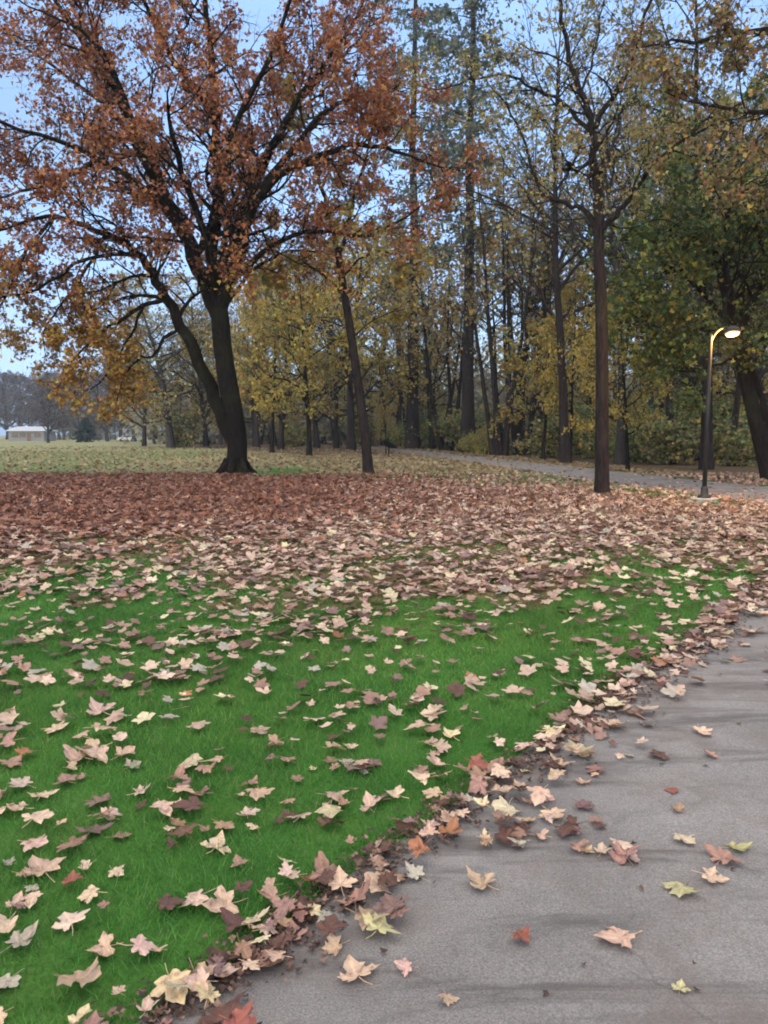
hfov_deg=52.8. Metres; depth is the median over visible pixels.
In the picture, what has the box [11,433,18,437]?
window
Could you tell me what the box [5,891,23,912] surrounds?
maple leaf
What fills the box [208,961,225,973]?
maple leaf
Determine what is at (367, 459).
maple tree
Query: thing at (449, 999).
maple leaf
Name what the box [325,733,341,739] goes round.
maple leaf
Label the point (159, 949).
maple leaf
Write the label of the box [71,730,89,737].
maple leaf
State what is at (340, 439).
woodland tree
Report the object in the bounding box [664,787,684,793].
maple leaf
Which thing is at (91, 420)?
bare tree
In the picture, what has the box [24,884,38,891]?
maple leaf
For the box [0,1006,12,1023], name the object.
maple leaf
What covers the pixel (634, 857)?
maple leaf
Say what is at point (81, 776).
maple leaf
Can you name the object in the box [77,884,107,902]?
maple leaf
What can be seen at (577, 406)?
shrub
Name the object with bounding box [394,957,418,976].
maple leaf
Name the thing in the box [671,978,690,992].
maple leaf
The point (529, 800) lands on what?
maple leaf
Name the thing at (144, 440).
woodland tree
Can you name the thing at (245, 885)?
maple leaf
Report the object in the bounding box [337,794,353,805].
maple leaf
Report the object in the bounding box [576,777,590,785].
maple leaf
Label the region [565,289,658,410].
woodland tree
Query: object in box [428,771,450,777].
maple leaf
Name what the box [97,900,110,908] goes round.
maple leaf
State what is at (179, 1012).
leaf crumbs
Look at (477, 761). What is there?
maple leaf
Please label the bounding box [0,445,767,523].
fallen leaves
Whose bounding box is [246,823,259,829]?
maple leaf
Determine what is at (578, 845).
maple leaf
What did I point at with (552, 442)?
shrub
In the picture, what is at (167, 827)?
maple leaf
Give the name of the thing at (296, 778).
maple leaf
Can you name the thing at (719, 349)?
woodland tree
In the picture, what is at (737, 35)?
overhanging tree
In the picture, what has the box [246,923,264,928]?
maple leaf
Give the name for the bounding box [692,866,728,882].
maple leaf
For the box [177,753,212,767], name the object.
maple leaf
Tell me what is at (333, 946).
maple leaf
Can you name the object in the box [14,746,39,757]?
maple leaf
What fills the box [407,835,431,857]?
maple leaf
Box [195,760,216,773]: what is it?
maple leaf
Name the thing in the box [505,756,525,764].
maple leaf
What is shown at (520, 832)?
maple leaf
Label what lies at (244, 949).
maple leaf
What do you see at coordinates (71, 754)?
maple leaf
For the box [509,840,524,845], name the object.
maple leaf
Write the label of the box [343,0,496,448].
fir tree
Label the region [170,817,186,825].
maple leaf
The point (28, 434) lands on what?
door
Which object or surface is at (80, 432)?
evergreen tree
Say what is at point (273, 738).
maple leaf
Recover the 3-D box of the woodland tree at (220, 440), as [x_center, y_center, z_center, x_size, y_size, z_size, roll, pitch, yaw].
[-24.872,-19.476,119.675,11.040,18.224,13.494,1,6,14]
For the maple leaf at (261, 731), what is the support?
on the ground at (36, 994)
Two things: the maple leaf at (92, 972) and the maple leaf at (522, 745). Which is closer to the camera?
the maple leaf at (92, 972)
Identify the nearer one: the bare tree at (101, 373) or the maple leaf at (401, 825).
the maple leaf at (401, 825)
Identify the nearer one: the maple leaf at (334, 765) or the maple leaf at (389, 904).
the maple leaf at (389, 904)
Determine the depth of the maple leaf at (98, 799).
3.16 m
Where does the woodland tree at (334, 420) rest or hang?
on the ground at (36, 994)
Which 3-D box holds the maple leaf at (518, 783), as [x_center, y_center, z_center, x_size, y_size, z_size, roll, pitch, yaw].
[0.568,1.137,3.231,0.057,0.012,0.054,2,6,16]
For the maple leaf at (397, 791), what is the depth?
3.19 m
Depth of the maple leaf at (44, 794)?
3.20 m
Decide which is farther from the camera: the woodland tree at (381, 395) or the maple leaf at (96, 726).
the woodland tree at (381, 395)
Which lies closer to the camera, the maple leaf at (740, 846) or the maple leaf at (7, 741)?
the maple leaf at (740, 846)
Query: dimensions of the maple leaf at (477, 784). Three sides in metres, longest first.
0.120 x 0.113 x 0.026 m
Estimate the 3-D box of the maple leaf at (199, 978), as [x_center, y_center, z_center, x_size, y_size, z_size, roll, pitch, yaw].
[-0.484,1.261,2.057,0.066,0.064,0.071,3,7,30]
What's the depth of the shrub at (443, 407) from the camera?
83.20 m
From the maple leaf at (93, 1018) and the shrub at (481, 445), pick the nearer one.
the maple leaf at (93, 1018)
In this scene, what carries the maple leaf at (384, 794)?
on the ground at (36, 994)
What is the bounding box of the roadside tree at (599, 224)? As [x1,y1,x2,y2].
[401,0,767,495]
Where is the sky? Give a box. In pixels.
[0,0,767,435]
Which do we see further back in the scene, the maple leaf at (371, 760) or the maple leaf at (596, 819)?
the maple leaf at (371, 760)
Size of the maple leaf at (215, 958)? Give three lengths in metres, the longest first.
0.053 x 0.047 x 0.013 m
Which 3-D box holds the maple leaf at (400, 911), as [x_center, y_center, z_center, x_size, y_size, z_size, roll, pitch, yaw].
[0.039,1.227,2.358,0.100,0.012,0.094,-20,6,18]
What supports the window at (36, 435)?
in the park building
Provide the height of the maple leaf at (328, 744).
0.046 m
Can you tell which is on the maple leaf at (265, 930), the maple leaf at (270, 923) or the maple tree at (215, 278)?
the maple leaf at (270, 923)
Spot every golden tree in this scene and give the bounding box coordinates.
[210,238,380,455]
[230,270,346,452]
[393,297,488,447]
[487,312,609,459]
[524,262,613,453]
[553,295,676,470]
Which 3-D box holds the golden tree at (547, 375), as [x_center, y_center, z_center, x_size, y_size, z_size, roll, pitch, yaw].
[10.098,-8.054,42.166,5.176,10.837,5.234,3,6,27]
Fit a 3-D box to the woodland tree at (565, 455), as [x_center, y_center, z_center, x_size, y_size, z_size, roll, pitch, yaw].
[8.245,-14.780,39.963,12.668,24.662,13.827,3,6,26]
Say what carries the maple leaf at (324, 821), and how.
on the ground at (36, 994)
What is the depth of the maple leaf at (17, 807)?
3.08 m
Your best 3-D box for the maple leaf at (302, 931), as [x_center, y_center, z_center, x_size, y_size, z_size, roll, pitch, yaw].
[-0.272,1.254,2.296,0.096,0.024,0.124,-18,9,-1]
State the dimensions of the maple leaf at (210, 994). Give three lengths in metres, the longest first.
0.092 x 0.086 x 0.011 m
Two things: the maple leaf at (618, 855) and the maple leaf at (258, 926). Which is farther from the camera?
the maple leaf at (618, 855)
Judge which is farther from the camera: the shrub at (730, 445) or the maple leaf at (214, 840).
the shrub at (730, 445)
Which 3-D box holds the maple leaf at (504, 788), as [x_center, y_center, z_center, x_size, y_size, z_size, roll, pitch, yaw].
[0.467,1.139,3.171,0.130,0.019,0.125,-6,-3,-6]
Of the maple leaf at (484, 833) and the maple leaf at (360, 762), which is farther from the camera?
the maple leaf at (360, 762)
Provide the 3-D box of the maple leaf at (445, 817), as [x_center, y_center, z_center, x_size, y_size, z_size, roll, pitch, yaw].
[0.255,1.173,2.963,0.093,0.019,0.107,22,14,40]
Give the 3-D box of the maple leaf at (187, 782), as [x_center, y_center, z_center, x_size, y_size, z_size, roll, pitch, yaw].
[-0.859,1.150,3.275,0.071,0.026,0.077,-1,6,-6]
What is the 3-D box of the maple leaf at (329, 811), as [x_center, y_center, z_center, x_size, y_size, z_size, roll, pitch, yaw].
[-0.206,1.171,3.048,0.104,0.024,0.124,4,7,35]
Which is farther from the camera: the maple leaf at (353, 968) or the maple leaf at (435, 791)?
the maple leaf at (435, 791)
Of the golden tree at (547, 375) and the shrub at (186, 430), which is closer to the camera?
the golden tree at (547, 375)
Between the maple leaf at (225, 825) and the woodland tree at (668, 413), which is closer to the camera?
the maple leaf at (225, 825)
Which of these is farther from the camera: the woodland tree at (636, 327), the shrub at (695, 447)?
the woodland tree at (636, 327)
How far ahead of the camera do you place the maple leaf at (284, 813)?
3.03 m
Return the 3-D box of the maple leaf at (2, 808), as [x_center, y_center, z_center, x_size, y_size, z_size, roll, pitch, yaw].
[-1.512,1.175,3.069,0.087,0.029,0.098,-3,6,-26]
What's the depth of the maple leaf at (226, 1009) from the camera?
1.99 m
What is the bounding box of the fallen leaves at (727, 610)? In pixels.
[0,518,767,758]
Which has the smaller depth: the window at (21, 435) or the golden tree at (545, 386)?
the golden tree at (545, 386)
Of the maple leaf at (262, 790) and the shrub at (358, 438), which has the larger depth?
the shrub at (358, 438)
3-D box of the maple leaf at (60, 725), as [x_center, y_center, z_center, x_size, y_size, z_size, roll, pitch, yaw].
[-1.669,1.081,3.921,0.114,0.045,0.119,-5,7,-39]
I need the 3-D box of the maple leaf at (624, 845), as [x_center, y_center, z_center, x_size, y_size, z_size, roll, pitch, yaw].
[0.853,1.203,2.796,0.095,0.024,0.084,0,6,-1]
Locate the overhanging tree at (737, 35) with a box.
[604,0,767,218]
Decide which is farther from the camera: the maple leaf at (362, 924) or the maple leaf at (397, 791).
the maple leaf at (397, 791)
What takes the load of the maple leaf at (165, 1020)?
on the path
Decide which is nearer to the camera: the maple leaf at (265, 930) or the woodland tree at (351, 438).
the maple leaf at (265, 930)
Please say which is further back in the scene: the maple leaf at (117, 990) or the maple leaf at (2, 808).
the maple leaf at (2, 808)
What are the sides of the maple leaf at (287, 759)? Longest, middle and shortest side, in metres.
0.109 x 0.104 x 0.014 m
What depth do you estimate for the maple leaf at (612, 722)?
3.95 m
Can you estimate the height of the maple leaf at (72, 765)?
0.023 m
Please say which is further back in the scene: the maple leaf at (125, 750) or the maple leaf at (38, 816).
the maple leaf at (125, 750)
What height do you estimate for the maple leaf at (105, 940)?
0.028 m
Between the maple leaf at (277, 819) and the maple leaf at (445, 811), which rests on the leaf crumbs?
the maple leaf at (445, 811)
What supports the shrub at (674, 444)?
on the ground at (36, 994)
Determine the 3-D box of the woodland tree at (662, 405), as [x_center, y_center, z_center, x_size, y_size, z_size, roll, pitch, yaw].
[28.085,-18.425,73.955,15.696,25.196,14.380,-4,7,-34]
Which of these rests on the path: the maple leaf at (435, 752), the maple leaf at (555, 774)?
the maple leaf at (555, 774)
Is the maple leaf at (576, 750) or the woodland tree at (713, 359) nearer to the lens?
the maple leaf at (576, 750)
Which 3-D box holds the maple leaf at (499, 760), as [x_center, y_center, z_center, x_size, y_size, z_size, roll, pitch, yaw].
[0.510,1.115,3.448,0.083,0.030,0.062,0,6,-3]
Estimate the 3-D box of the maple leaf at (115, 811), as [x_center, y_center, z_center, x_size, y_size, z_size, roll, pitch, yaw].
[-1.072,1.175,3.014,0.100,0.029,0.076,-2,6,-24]
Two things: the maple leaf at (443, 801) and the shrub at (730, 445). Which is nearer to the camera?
the maple leaf at (443, 801)
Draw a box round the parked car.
[117,435,137,440]
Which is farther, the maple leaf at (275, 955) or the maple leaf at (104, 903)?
the maple leaf at (104, 903)
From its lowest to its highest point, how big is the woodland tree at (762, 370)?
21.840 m
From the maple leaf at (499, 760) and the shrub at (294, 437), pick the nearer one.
the maple leaf at (499, 760)
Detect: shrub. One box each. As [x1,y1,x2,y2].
[158,403,208,447]
[277,420,329,446]
[339,410,378,445]
[355,423,389,445]
[374,417,404,445]
[377,407,444,448]
[420,401,458,448]
[422,404,503,450]
[441,391,504,419]
[454,429,480,452]
[470,417,510,454]
[481,400,535,450]
[503,415,542,452]
[511,409,578,457]
[527,396,594,454]
[569,406,629,458]
[591,416,666,461]
[594,379,664,424]
[609,401,661,454]
[628,377,762,459]
[628,407,714,464]
[631,399,676,457]
[666,408,745,460]
[696,407,755,465]
[734,383,767,433]
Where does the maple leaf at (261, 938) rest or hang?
on the leaf crumbs
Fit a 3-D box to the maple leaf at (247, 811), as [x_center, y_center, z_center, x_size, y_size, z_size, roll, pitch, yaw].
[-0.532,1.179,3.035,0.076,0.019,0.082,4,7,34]
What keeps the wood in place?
on the ground at (36, 994)
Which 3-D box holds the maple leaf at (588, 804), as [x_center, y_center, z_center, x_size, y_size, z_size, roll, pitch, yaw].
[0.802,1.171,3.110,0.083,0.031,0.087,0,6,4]
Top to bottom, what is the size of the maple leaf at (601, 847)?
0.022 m
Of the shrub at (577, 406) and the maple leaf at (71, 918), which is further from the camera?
the shrub at (577, 406)
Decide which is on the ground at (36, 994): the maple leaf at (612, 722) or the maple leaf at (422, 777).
the maple leaf at (422, 777)
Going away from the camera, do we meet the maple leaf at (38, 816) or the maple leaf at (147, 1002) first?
the maple leaf at (147, 1002)
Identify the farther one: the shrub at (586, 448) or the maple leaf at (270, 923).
the shrub at (586, 448)
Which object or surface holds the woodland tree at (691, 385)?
on the ground at (36, 994)
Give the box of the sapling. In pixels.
[372,382,398,453]
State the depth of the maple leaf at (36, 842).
2.81 m
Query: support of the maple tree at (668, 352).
on the ground at (36, 994)
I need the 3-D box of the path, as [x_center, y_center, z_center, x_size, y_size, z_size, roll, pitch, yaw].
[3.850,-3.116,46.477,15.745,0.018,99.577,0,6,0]
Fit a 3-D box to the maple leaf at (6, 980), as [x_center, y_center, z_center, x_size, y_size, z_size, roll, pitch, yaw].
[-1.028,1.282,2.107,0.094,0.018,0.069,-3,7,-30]
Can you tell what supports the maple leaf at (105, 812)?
on the ground at (36, 994)
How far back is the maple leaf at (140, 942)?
2.24 m
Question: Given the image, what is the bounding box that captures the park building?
[5,426,56,440]
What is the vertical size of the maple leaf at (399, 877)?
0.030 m
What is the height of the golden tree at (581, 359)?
7.770 m
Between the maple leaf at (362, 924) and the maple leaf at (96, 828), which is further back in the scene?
the maple leaf at (96, 828)
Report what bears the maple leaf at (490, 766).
on the ground at (36, 994)
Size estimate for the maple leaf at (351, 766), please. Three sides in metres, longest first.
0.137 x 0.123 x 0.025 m
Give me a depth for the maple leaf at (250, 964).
2.14 m
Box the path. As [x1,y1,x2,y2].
[135,447,767,1023]
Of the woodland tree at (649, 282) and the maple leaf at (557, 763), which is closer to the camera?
the maple leaf at (557, 763)
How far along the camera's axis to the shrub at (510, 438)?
65.31 m
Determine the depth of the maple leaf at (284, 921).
2.33 m
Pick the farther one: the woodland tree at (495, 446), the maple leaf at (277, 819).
the woodland tree at (495, 446)
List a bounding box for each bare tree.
[0,370,35,439]
[0,380,55,427]
[0,392,17,421]
[1,371,38,427]
[22,376,73,442]
[25,368,74,438]
[48,374,100,429]
[67,376,137,440]
[68,369,118,439]
[79,370,135,436]
[83,354,163,441]
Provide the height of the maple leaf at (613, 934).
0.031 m
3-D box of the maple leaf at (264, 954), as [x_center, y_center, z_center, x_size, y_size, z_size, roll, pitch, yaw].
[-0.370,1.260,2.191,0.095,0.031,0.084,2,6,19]
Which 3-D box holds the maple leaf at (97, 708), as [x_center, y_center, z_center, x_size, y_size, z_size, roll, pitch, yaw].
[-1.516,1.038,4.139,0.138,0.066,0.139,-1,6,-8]
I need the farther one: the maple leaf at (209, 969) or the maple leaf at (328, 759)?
the maple leaf at (328, 759)
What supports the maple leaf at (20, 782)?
on the ground at (36, 994)
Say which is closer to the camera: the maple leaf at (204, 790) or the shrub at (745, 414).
the maple leaf at (204, 790)
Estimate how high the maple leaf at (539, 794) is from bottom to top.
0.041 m
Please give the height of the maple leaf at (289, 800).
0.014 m
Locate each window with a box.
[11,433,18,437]
[19,433,25,437]
[34,433,40,437]
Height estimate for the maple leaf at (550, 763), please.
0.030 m
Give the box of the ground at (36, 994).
[0,436,767,1023]
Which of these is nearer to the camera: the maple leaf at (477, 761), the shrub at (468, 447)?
the maple leaf at (477, 761)
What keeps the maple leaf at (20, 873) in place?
on the ground at (36, 994)
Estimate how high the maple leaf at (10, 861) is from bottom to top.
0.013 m
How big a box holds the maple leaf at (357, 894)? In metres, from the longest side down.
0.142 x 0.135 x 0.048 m
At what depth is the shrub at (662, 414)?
51.62 m
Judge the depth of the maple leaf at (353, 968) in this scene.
2.15 m
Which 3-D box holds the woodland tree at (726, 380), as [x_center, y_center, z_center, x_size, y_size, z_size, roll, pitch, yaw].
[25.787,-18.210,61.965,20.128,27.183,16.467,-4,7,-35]
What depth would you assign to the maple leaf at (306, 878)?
2.57 m
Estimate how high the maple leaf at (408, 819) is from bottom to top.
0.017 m
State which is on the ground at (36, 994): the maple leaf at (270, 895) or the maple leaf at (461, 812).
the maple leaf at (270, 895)
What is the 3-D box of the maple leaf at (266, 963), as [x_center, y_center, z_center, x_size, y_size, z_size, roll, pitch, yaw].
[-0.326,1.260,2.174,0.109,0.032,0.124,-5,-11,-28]
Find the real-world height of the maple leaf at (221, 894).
0.047 m
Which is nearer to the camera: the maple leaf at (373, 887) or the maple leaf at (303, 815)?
the maple leaf at (373, 887)
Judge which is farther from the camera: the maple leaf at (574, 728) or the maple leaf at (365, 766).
the maple leaf at (574, 728)
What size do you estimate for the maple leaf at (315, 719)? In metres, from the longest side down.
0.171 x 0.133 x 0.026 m
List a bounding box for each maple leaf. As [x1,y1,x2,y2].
[0,731,23,746]
[0,755,22,770]
[0,803,13,813]
[0,911,17,932]
[0,919,38,952]
[0,969,22,987]
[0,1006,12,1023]
[3,856,16,865]
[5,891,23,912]
[6,801,33,810]
[8,893,26,908]
[9,776,35,787]
[11,867,32,876]
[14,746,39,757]
[18,834,48,851]
[20,887,42,908]
[22,809,53,827]
[22,855,65,882]
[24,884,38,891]
[28,789,58,801]
[44,720,67,733]
[52,909,89,935]
[53,773,78,783]
[54,956,101,987]
[55,818,66,826]
[56,834,86,851]
[62,869,83,887]
[63,744,92,765]
[64,760,81,769]
[68,1003,92,1023]
[69,1010,107,1023]
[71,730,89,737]
[74,822,113,836]
[75,742,112,762]
[77,772,88,779]
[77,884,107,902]
[78,860,95,869]
[81,738,106,748]
[84,722,115,731]
[84,793,111,806]
[86,696,115,714]
[86,931,122,956]
[88,808,113,819]
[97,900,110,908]
[98,806,120,818]
[104,831,131,837]
[105,811,115,819]
[108,864,124,877]
[111,745,134,759]
[111,985,125,995]
[116,934,157,955]
[123,758,140,769]
[127,783,150,795]
[135,799,146,808]
[136,995,159,1017]
[145,893,186,909]
[149,798,173,816]
[150,963,190,1003]
[151,944,167,951]
[155,1016,172,1023]
[163,825,176,830]
[164,980,190,994]
[165,823,197,838]
[167,763,188,779]
[167,785,194,792]
[167,837,178,848]
[169,796,210,810]
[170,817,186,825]
[172,777,190,789]
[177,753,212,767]
[178,888,215,907]
[183,958,217,996]
[183,966,217,1001]
[189,785,212,795]
[193,981,220,1009]
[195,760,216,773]
[197,989,247,1023]
[198,824,209,830]
[200,830,230,853]
[200,885,247,913]
[206,946,238,966]
[206,954,223,963]
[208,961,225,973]
[210,756,222,761]
[212,819,234,828]
[213,963,240,977]
[219,996,256,1023]
[220,907,252,932]
[222,765,232,769]
[230,854,247,866]
[233,880,252,894]
[234,933,252,959]
[234,946,274,964]
[236,806,259,817]
[239,775,257,785]
[239,959,259,970]
[240,906,269,927]
[244,785,274,800]
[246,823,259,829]
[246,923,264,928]
[250,725,269,733]
[250,944,263,956]
[251,935,270,943]
[253,917,277,935]
[257,886,286,901]
[258,958,285,967]
[261,877,282,890]
[264,753,276,760]
[264,918,279,928]
[264,949,289,961]
[266,734,283,745]
[268,932,292,949]
[271,816,282,822]
[273,891,297,922]
[274,917,291,926]
[278,860,299,875]
[280,756,295,761]
[280,798,294,804]
[281,808,297,821]
[284,870,306,878]
[285,918,307,949]
[287,812,310,821]
[287,892,313,913]
[291,774,304,781]
[292,902,312,922]
[299,874,317,885]
[303,717,324,720]
[306,904,320,915]
[309,851,337,879]
[311,868,335,884]
[315,800,343,817]
[316,914,349,945]
[317,790,347,800]
[317,815,344,826]
[317,910,335,921]
[322,933,349,955]
[323,756,340,762]
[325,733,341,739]
[326,741,346,749]
[328,865,357,896]
[329,762,340,770]
[337,758,354,763]
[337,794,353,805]
[337,877,370,908]
[337,954,379,984]
[342,743,357,748]
[344,763,364,771]
[345,835,354,843]
[346,905,388,929]
[353,759,368,764]
[357,763,379,769]
[359,767,370,773]
[360,791,382,812]
[362,841,376,854]
[362,911,400,938]
[364,871,391,893]
[365,756,380,764]
[367,853,377,864]
[367,854,389,868]
[373,893,409,918]
[374,837,384,849]
[375,792,390,802]
[375,868,397,886]
[380,838,394,849]
[380,870,404,879]
[384,785,407,797]
[387,906,411,923]
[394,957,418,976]
[395,820,415,836]
[403,720,433,729]
[403,816,418,822]
[405,861,430,881]
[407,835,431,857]
[408,770,435,784]
[410,765,429,774]
[418,736,437,743]
[419,823,439,838]
[420,818,439,826]
[422,787,447,798]
[424,738,450,752]
[426,749,449,765]
[428,748,443,755]
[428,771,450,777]
[429,804,440,809]
[437,798,449,805]
[437,988,459,1005]
[438,815,462,838]
[440,810,458,821]
[442,807,456,817]
[443,727,459,740]
[445,791,466,803]
[453,762,470,771]
[454,808,471,819]
[463,752,487,770]
[464,794,476,803]
[466,865,498,889]
[468,765,494,781]
[468,774,492,795]
[473,794,490,807]
[477,828,492,842]
[480,836,493,847]
[484,760,494,775]
[487,784,511,791]
[490,763,511,777]
[491,796,519,815]
[491,809,510,823]
[491,824,521,843]
[494,757,508,767]
[503,821,531,830]
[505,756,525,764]
[506,926,530,941]
[507,837,525,847]
[509,826,533,838]
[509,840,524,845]
[514,779,525,787]
[514,785,527,789]
[515,741,533,750]
[518,795,532,803]
[522,817,535,820]
[526,785,552,805]
[531,828,549,838]
[533,731,551,741]
[536,724,565,737]
[538,741,560,749]
[538,806,564,817]
[541,758,560,766]
[541,811,556,823]
[545,755,567,766]
[546,751,574,767]
[548,768,565,779]
[554,823,576,836]
[563,742,582,752]
[563,815,585,825]
[565,721,581,732]
[566,738,593,756]
[569,838,588,851]
[570,825,587,834]
[572,798,594,808]
[574,749,595,754]
[575,800,587,808]
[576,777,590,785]
[581,845,594,852]
[585,764,606,772]
[585,814,603,821]
[592,822,606,830]
[594,842,609,856]
[594,926,642,948]
[602,719,628,726]
[607,840,639,864]
[610,838,632,849]
[624,853,639,861]
[649,748,671,759]
[660,881,700,897]
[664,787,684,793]
[671,802,685,811]
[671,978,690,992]
[672,829,695,843]
[690,723,711,734]
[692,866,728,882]
[704,749,718,757]
[704,842,745,866]
[724,841,752,850]
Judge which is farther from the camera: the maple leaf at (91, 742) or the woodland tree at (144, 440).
the woodland tree at (144, 440)
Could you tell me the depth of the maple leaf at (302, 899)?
2.42 m
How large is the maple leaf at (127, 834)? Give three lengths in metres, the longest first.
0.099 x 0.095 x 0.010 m
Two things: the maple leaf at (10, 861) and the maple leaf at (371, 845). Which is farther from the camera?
the maple leaf at (371, 845)
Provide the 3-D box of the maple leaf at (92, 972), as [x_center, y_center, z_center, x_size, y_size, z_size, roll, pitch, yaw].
[-0.833,1.257,2.101,0.113,0.054,0.130,-3,6,-26]
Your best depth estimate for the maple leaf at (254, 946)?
2.24 m
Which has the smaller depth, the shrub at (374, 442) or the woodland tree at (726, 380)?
the woodland tree at (726, 380)
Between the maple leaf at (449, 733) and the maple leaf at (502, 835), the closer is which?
the maple leaf at (502, 835)
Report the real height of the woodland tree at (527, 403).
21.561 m
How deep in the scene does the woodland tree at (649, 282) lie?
69.17 m
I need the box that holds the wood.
[50,328,734,443]
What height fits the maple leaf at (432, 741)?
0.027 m
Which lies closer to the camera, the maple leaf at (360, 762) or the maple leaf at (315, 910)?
the maple leaf at (315, 910)
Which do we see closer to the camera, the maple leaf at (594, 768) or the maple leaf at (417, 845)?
the maple leaf at (417, 845)
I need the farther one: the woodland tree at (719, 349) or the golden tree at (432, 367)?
the golden tree at (432, 367)
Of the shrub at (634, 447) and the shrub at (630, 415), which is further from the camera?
the shrub at (630, 415)
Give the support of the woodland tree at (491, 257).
on the ground at (36, 994)
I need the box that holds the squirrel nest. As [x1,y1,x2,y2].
[562,161,574,172]
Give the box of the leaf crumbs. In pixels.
[91,518,767,1023]
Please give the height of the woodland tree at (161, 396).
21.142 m
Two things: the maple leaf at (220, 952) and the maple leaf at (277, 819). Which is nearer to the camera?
the maple leaf at (220, 952)
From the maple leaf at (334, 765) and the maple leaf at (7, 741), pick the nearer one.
the maple leaf at (334, 765)
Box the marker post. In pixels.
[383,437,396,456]
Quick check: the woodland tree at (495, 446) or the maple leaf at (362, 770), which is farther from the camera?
the woodland tree at (495, 446)
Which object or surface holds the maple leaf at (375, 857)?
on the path
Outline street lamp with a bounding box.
[690,325,740,502]
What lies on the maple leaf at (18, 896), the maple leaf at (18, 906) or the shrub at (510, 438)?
the maple leaf at (18, 906)
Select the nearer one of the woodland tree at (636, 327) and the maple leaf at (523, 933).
the maple leaf at (523, 933)
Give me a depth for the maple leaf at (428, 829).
2.85 m
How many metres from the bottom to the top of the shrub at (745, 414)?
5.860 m
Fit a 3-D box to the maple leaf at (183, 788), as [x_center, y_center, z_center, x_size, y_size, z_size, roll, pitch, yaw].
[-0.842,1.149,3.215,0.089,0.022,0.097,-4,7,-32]
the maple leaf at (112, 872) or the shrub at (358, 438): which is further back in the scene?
the shrub at (358, 438)
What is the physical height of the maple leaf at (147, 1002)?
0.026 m
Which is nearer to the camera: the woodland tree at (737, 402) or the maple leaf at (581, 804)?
the maple leaf at (581, 804)
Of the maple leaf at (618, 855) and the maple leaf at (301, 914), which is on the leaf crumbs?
the maple leaf at (301, 914)
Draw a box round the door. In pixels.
[27,433,30,440]
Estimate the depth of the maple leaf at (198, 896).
2.47 m
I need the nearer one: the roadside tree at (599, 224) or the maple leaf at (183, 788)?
the maple leaf at (183, 788)
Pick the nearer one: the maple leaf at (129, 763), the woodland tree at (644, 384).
the maple leaf at (129, 763)
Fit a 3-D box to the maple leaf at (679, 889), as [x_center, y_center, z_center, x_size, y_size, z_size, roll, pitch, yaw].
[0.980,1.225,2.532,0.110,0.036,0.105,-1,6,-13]
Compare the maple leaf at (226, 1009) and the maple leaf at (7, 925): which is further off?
the maple leaf at (7, 925)
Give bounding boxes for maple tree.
[0,0,497,474]
[245,38,438,473]
[578,66,767,479]
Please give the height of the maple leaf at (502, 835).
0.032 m
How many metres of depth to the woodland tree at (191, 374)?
101.05 m
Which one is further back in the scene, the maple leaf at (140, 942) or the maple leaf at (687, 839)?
the maple leaf at (687, 839)
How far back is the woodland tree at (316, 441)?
91.19 m
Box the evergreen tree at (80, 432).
[72,417,98,441]
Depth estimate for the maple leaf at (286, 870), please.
2.63 m
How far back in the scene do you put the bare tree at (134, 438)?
175.96 m
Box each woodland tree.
[81,264,236,447]
[98,302,193,445]
[117,270,272,446]
[150,306,251,425]
[167,339,196,418]
[178,285,304,446]
[190,338,253,444]
[196,305,292,445]
[205,249,371,448]
[235,205,435,449]
[237,350,292,444]
[238,256,369,447]
[246,348,297,445]
[271,240,414,448]
[313,302,373,445]
[317,243,443,445]
[319,358,355,437]
[339,210,494,445]
[362,237,501,448]
[365,296,452,427]
[383,221,514,450]
[409,109,588,455]
[418,0,671,463]
[426,93,609,454]
[434,216,585,455]
[441,24,722,422]
[442,62,660,448]
[471,0,740,464]
[474,295,595,419]
[483,205,638,422]
[536,7,766,413]
[544,40,726,424]
[563,0,767,469]
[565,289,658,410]
[566,113,700,453]
[569,88,767,400]
[585,195,647,410]
[593,166,691,391]
[608,233,712,413]
[626,372,692,411]
[627,88,767,460]
[627,180,766,412]
[631,54,767,387]
[631,315,730,414]
[657,267,729,392]
[674,338,732,394]
[685,0,767,465]
[709,159,767,384]
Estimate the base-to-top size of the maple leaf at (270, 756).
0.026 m
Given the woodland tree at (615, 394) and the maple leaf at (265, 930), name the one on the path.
the maple leaf at (265, 930)
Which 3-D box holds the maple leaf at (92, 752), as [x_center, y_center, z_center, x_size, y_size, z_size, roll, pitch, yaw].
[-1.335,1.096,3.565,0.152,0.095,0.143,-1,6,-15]
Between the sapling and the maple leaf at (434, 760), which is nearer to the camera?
the maple leaf at (434, 760)
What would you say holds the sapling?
on the ground at (36, 994)
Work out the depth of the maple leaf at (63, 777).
3.34 m
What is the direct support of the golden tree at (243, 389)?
on the ground at (36, 994)
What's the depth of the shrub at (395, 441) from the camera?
98.69 m
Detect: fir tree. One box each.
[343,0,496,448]
[387,0,551,452]
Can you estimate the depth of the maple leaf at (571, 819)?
2.97 m
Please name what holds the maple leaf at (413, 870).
on the path

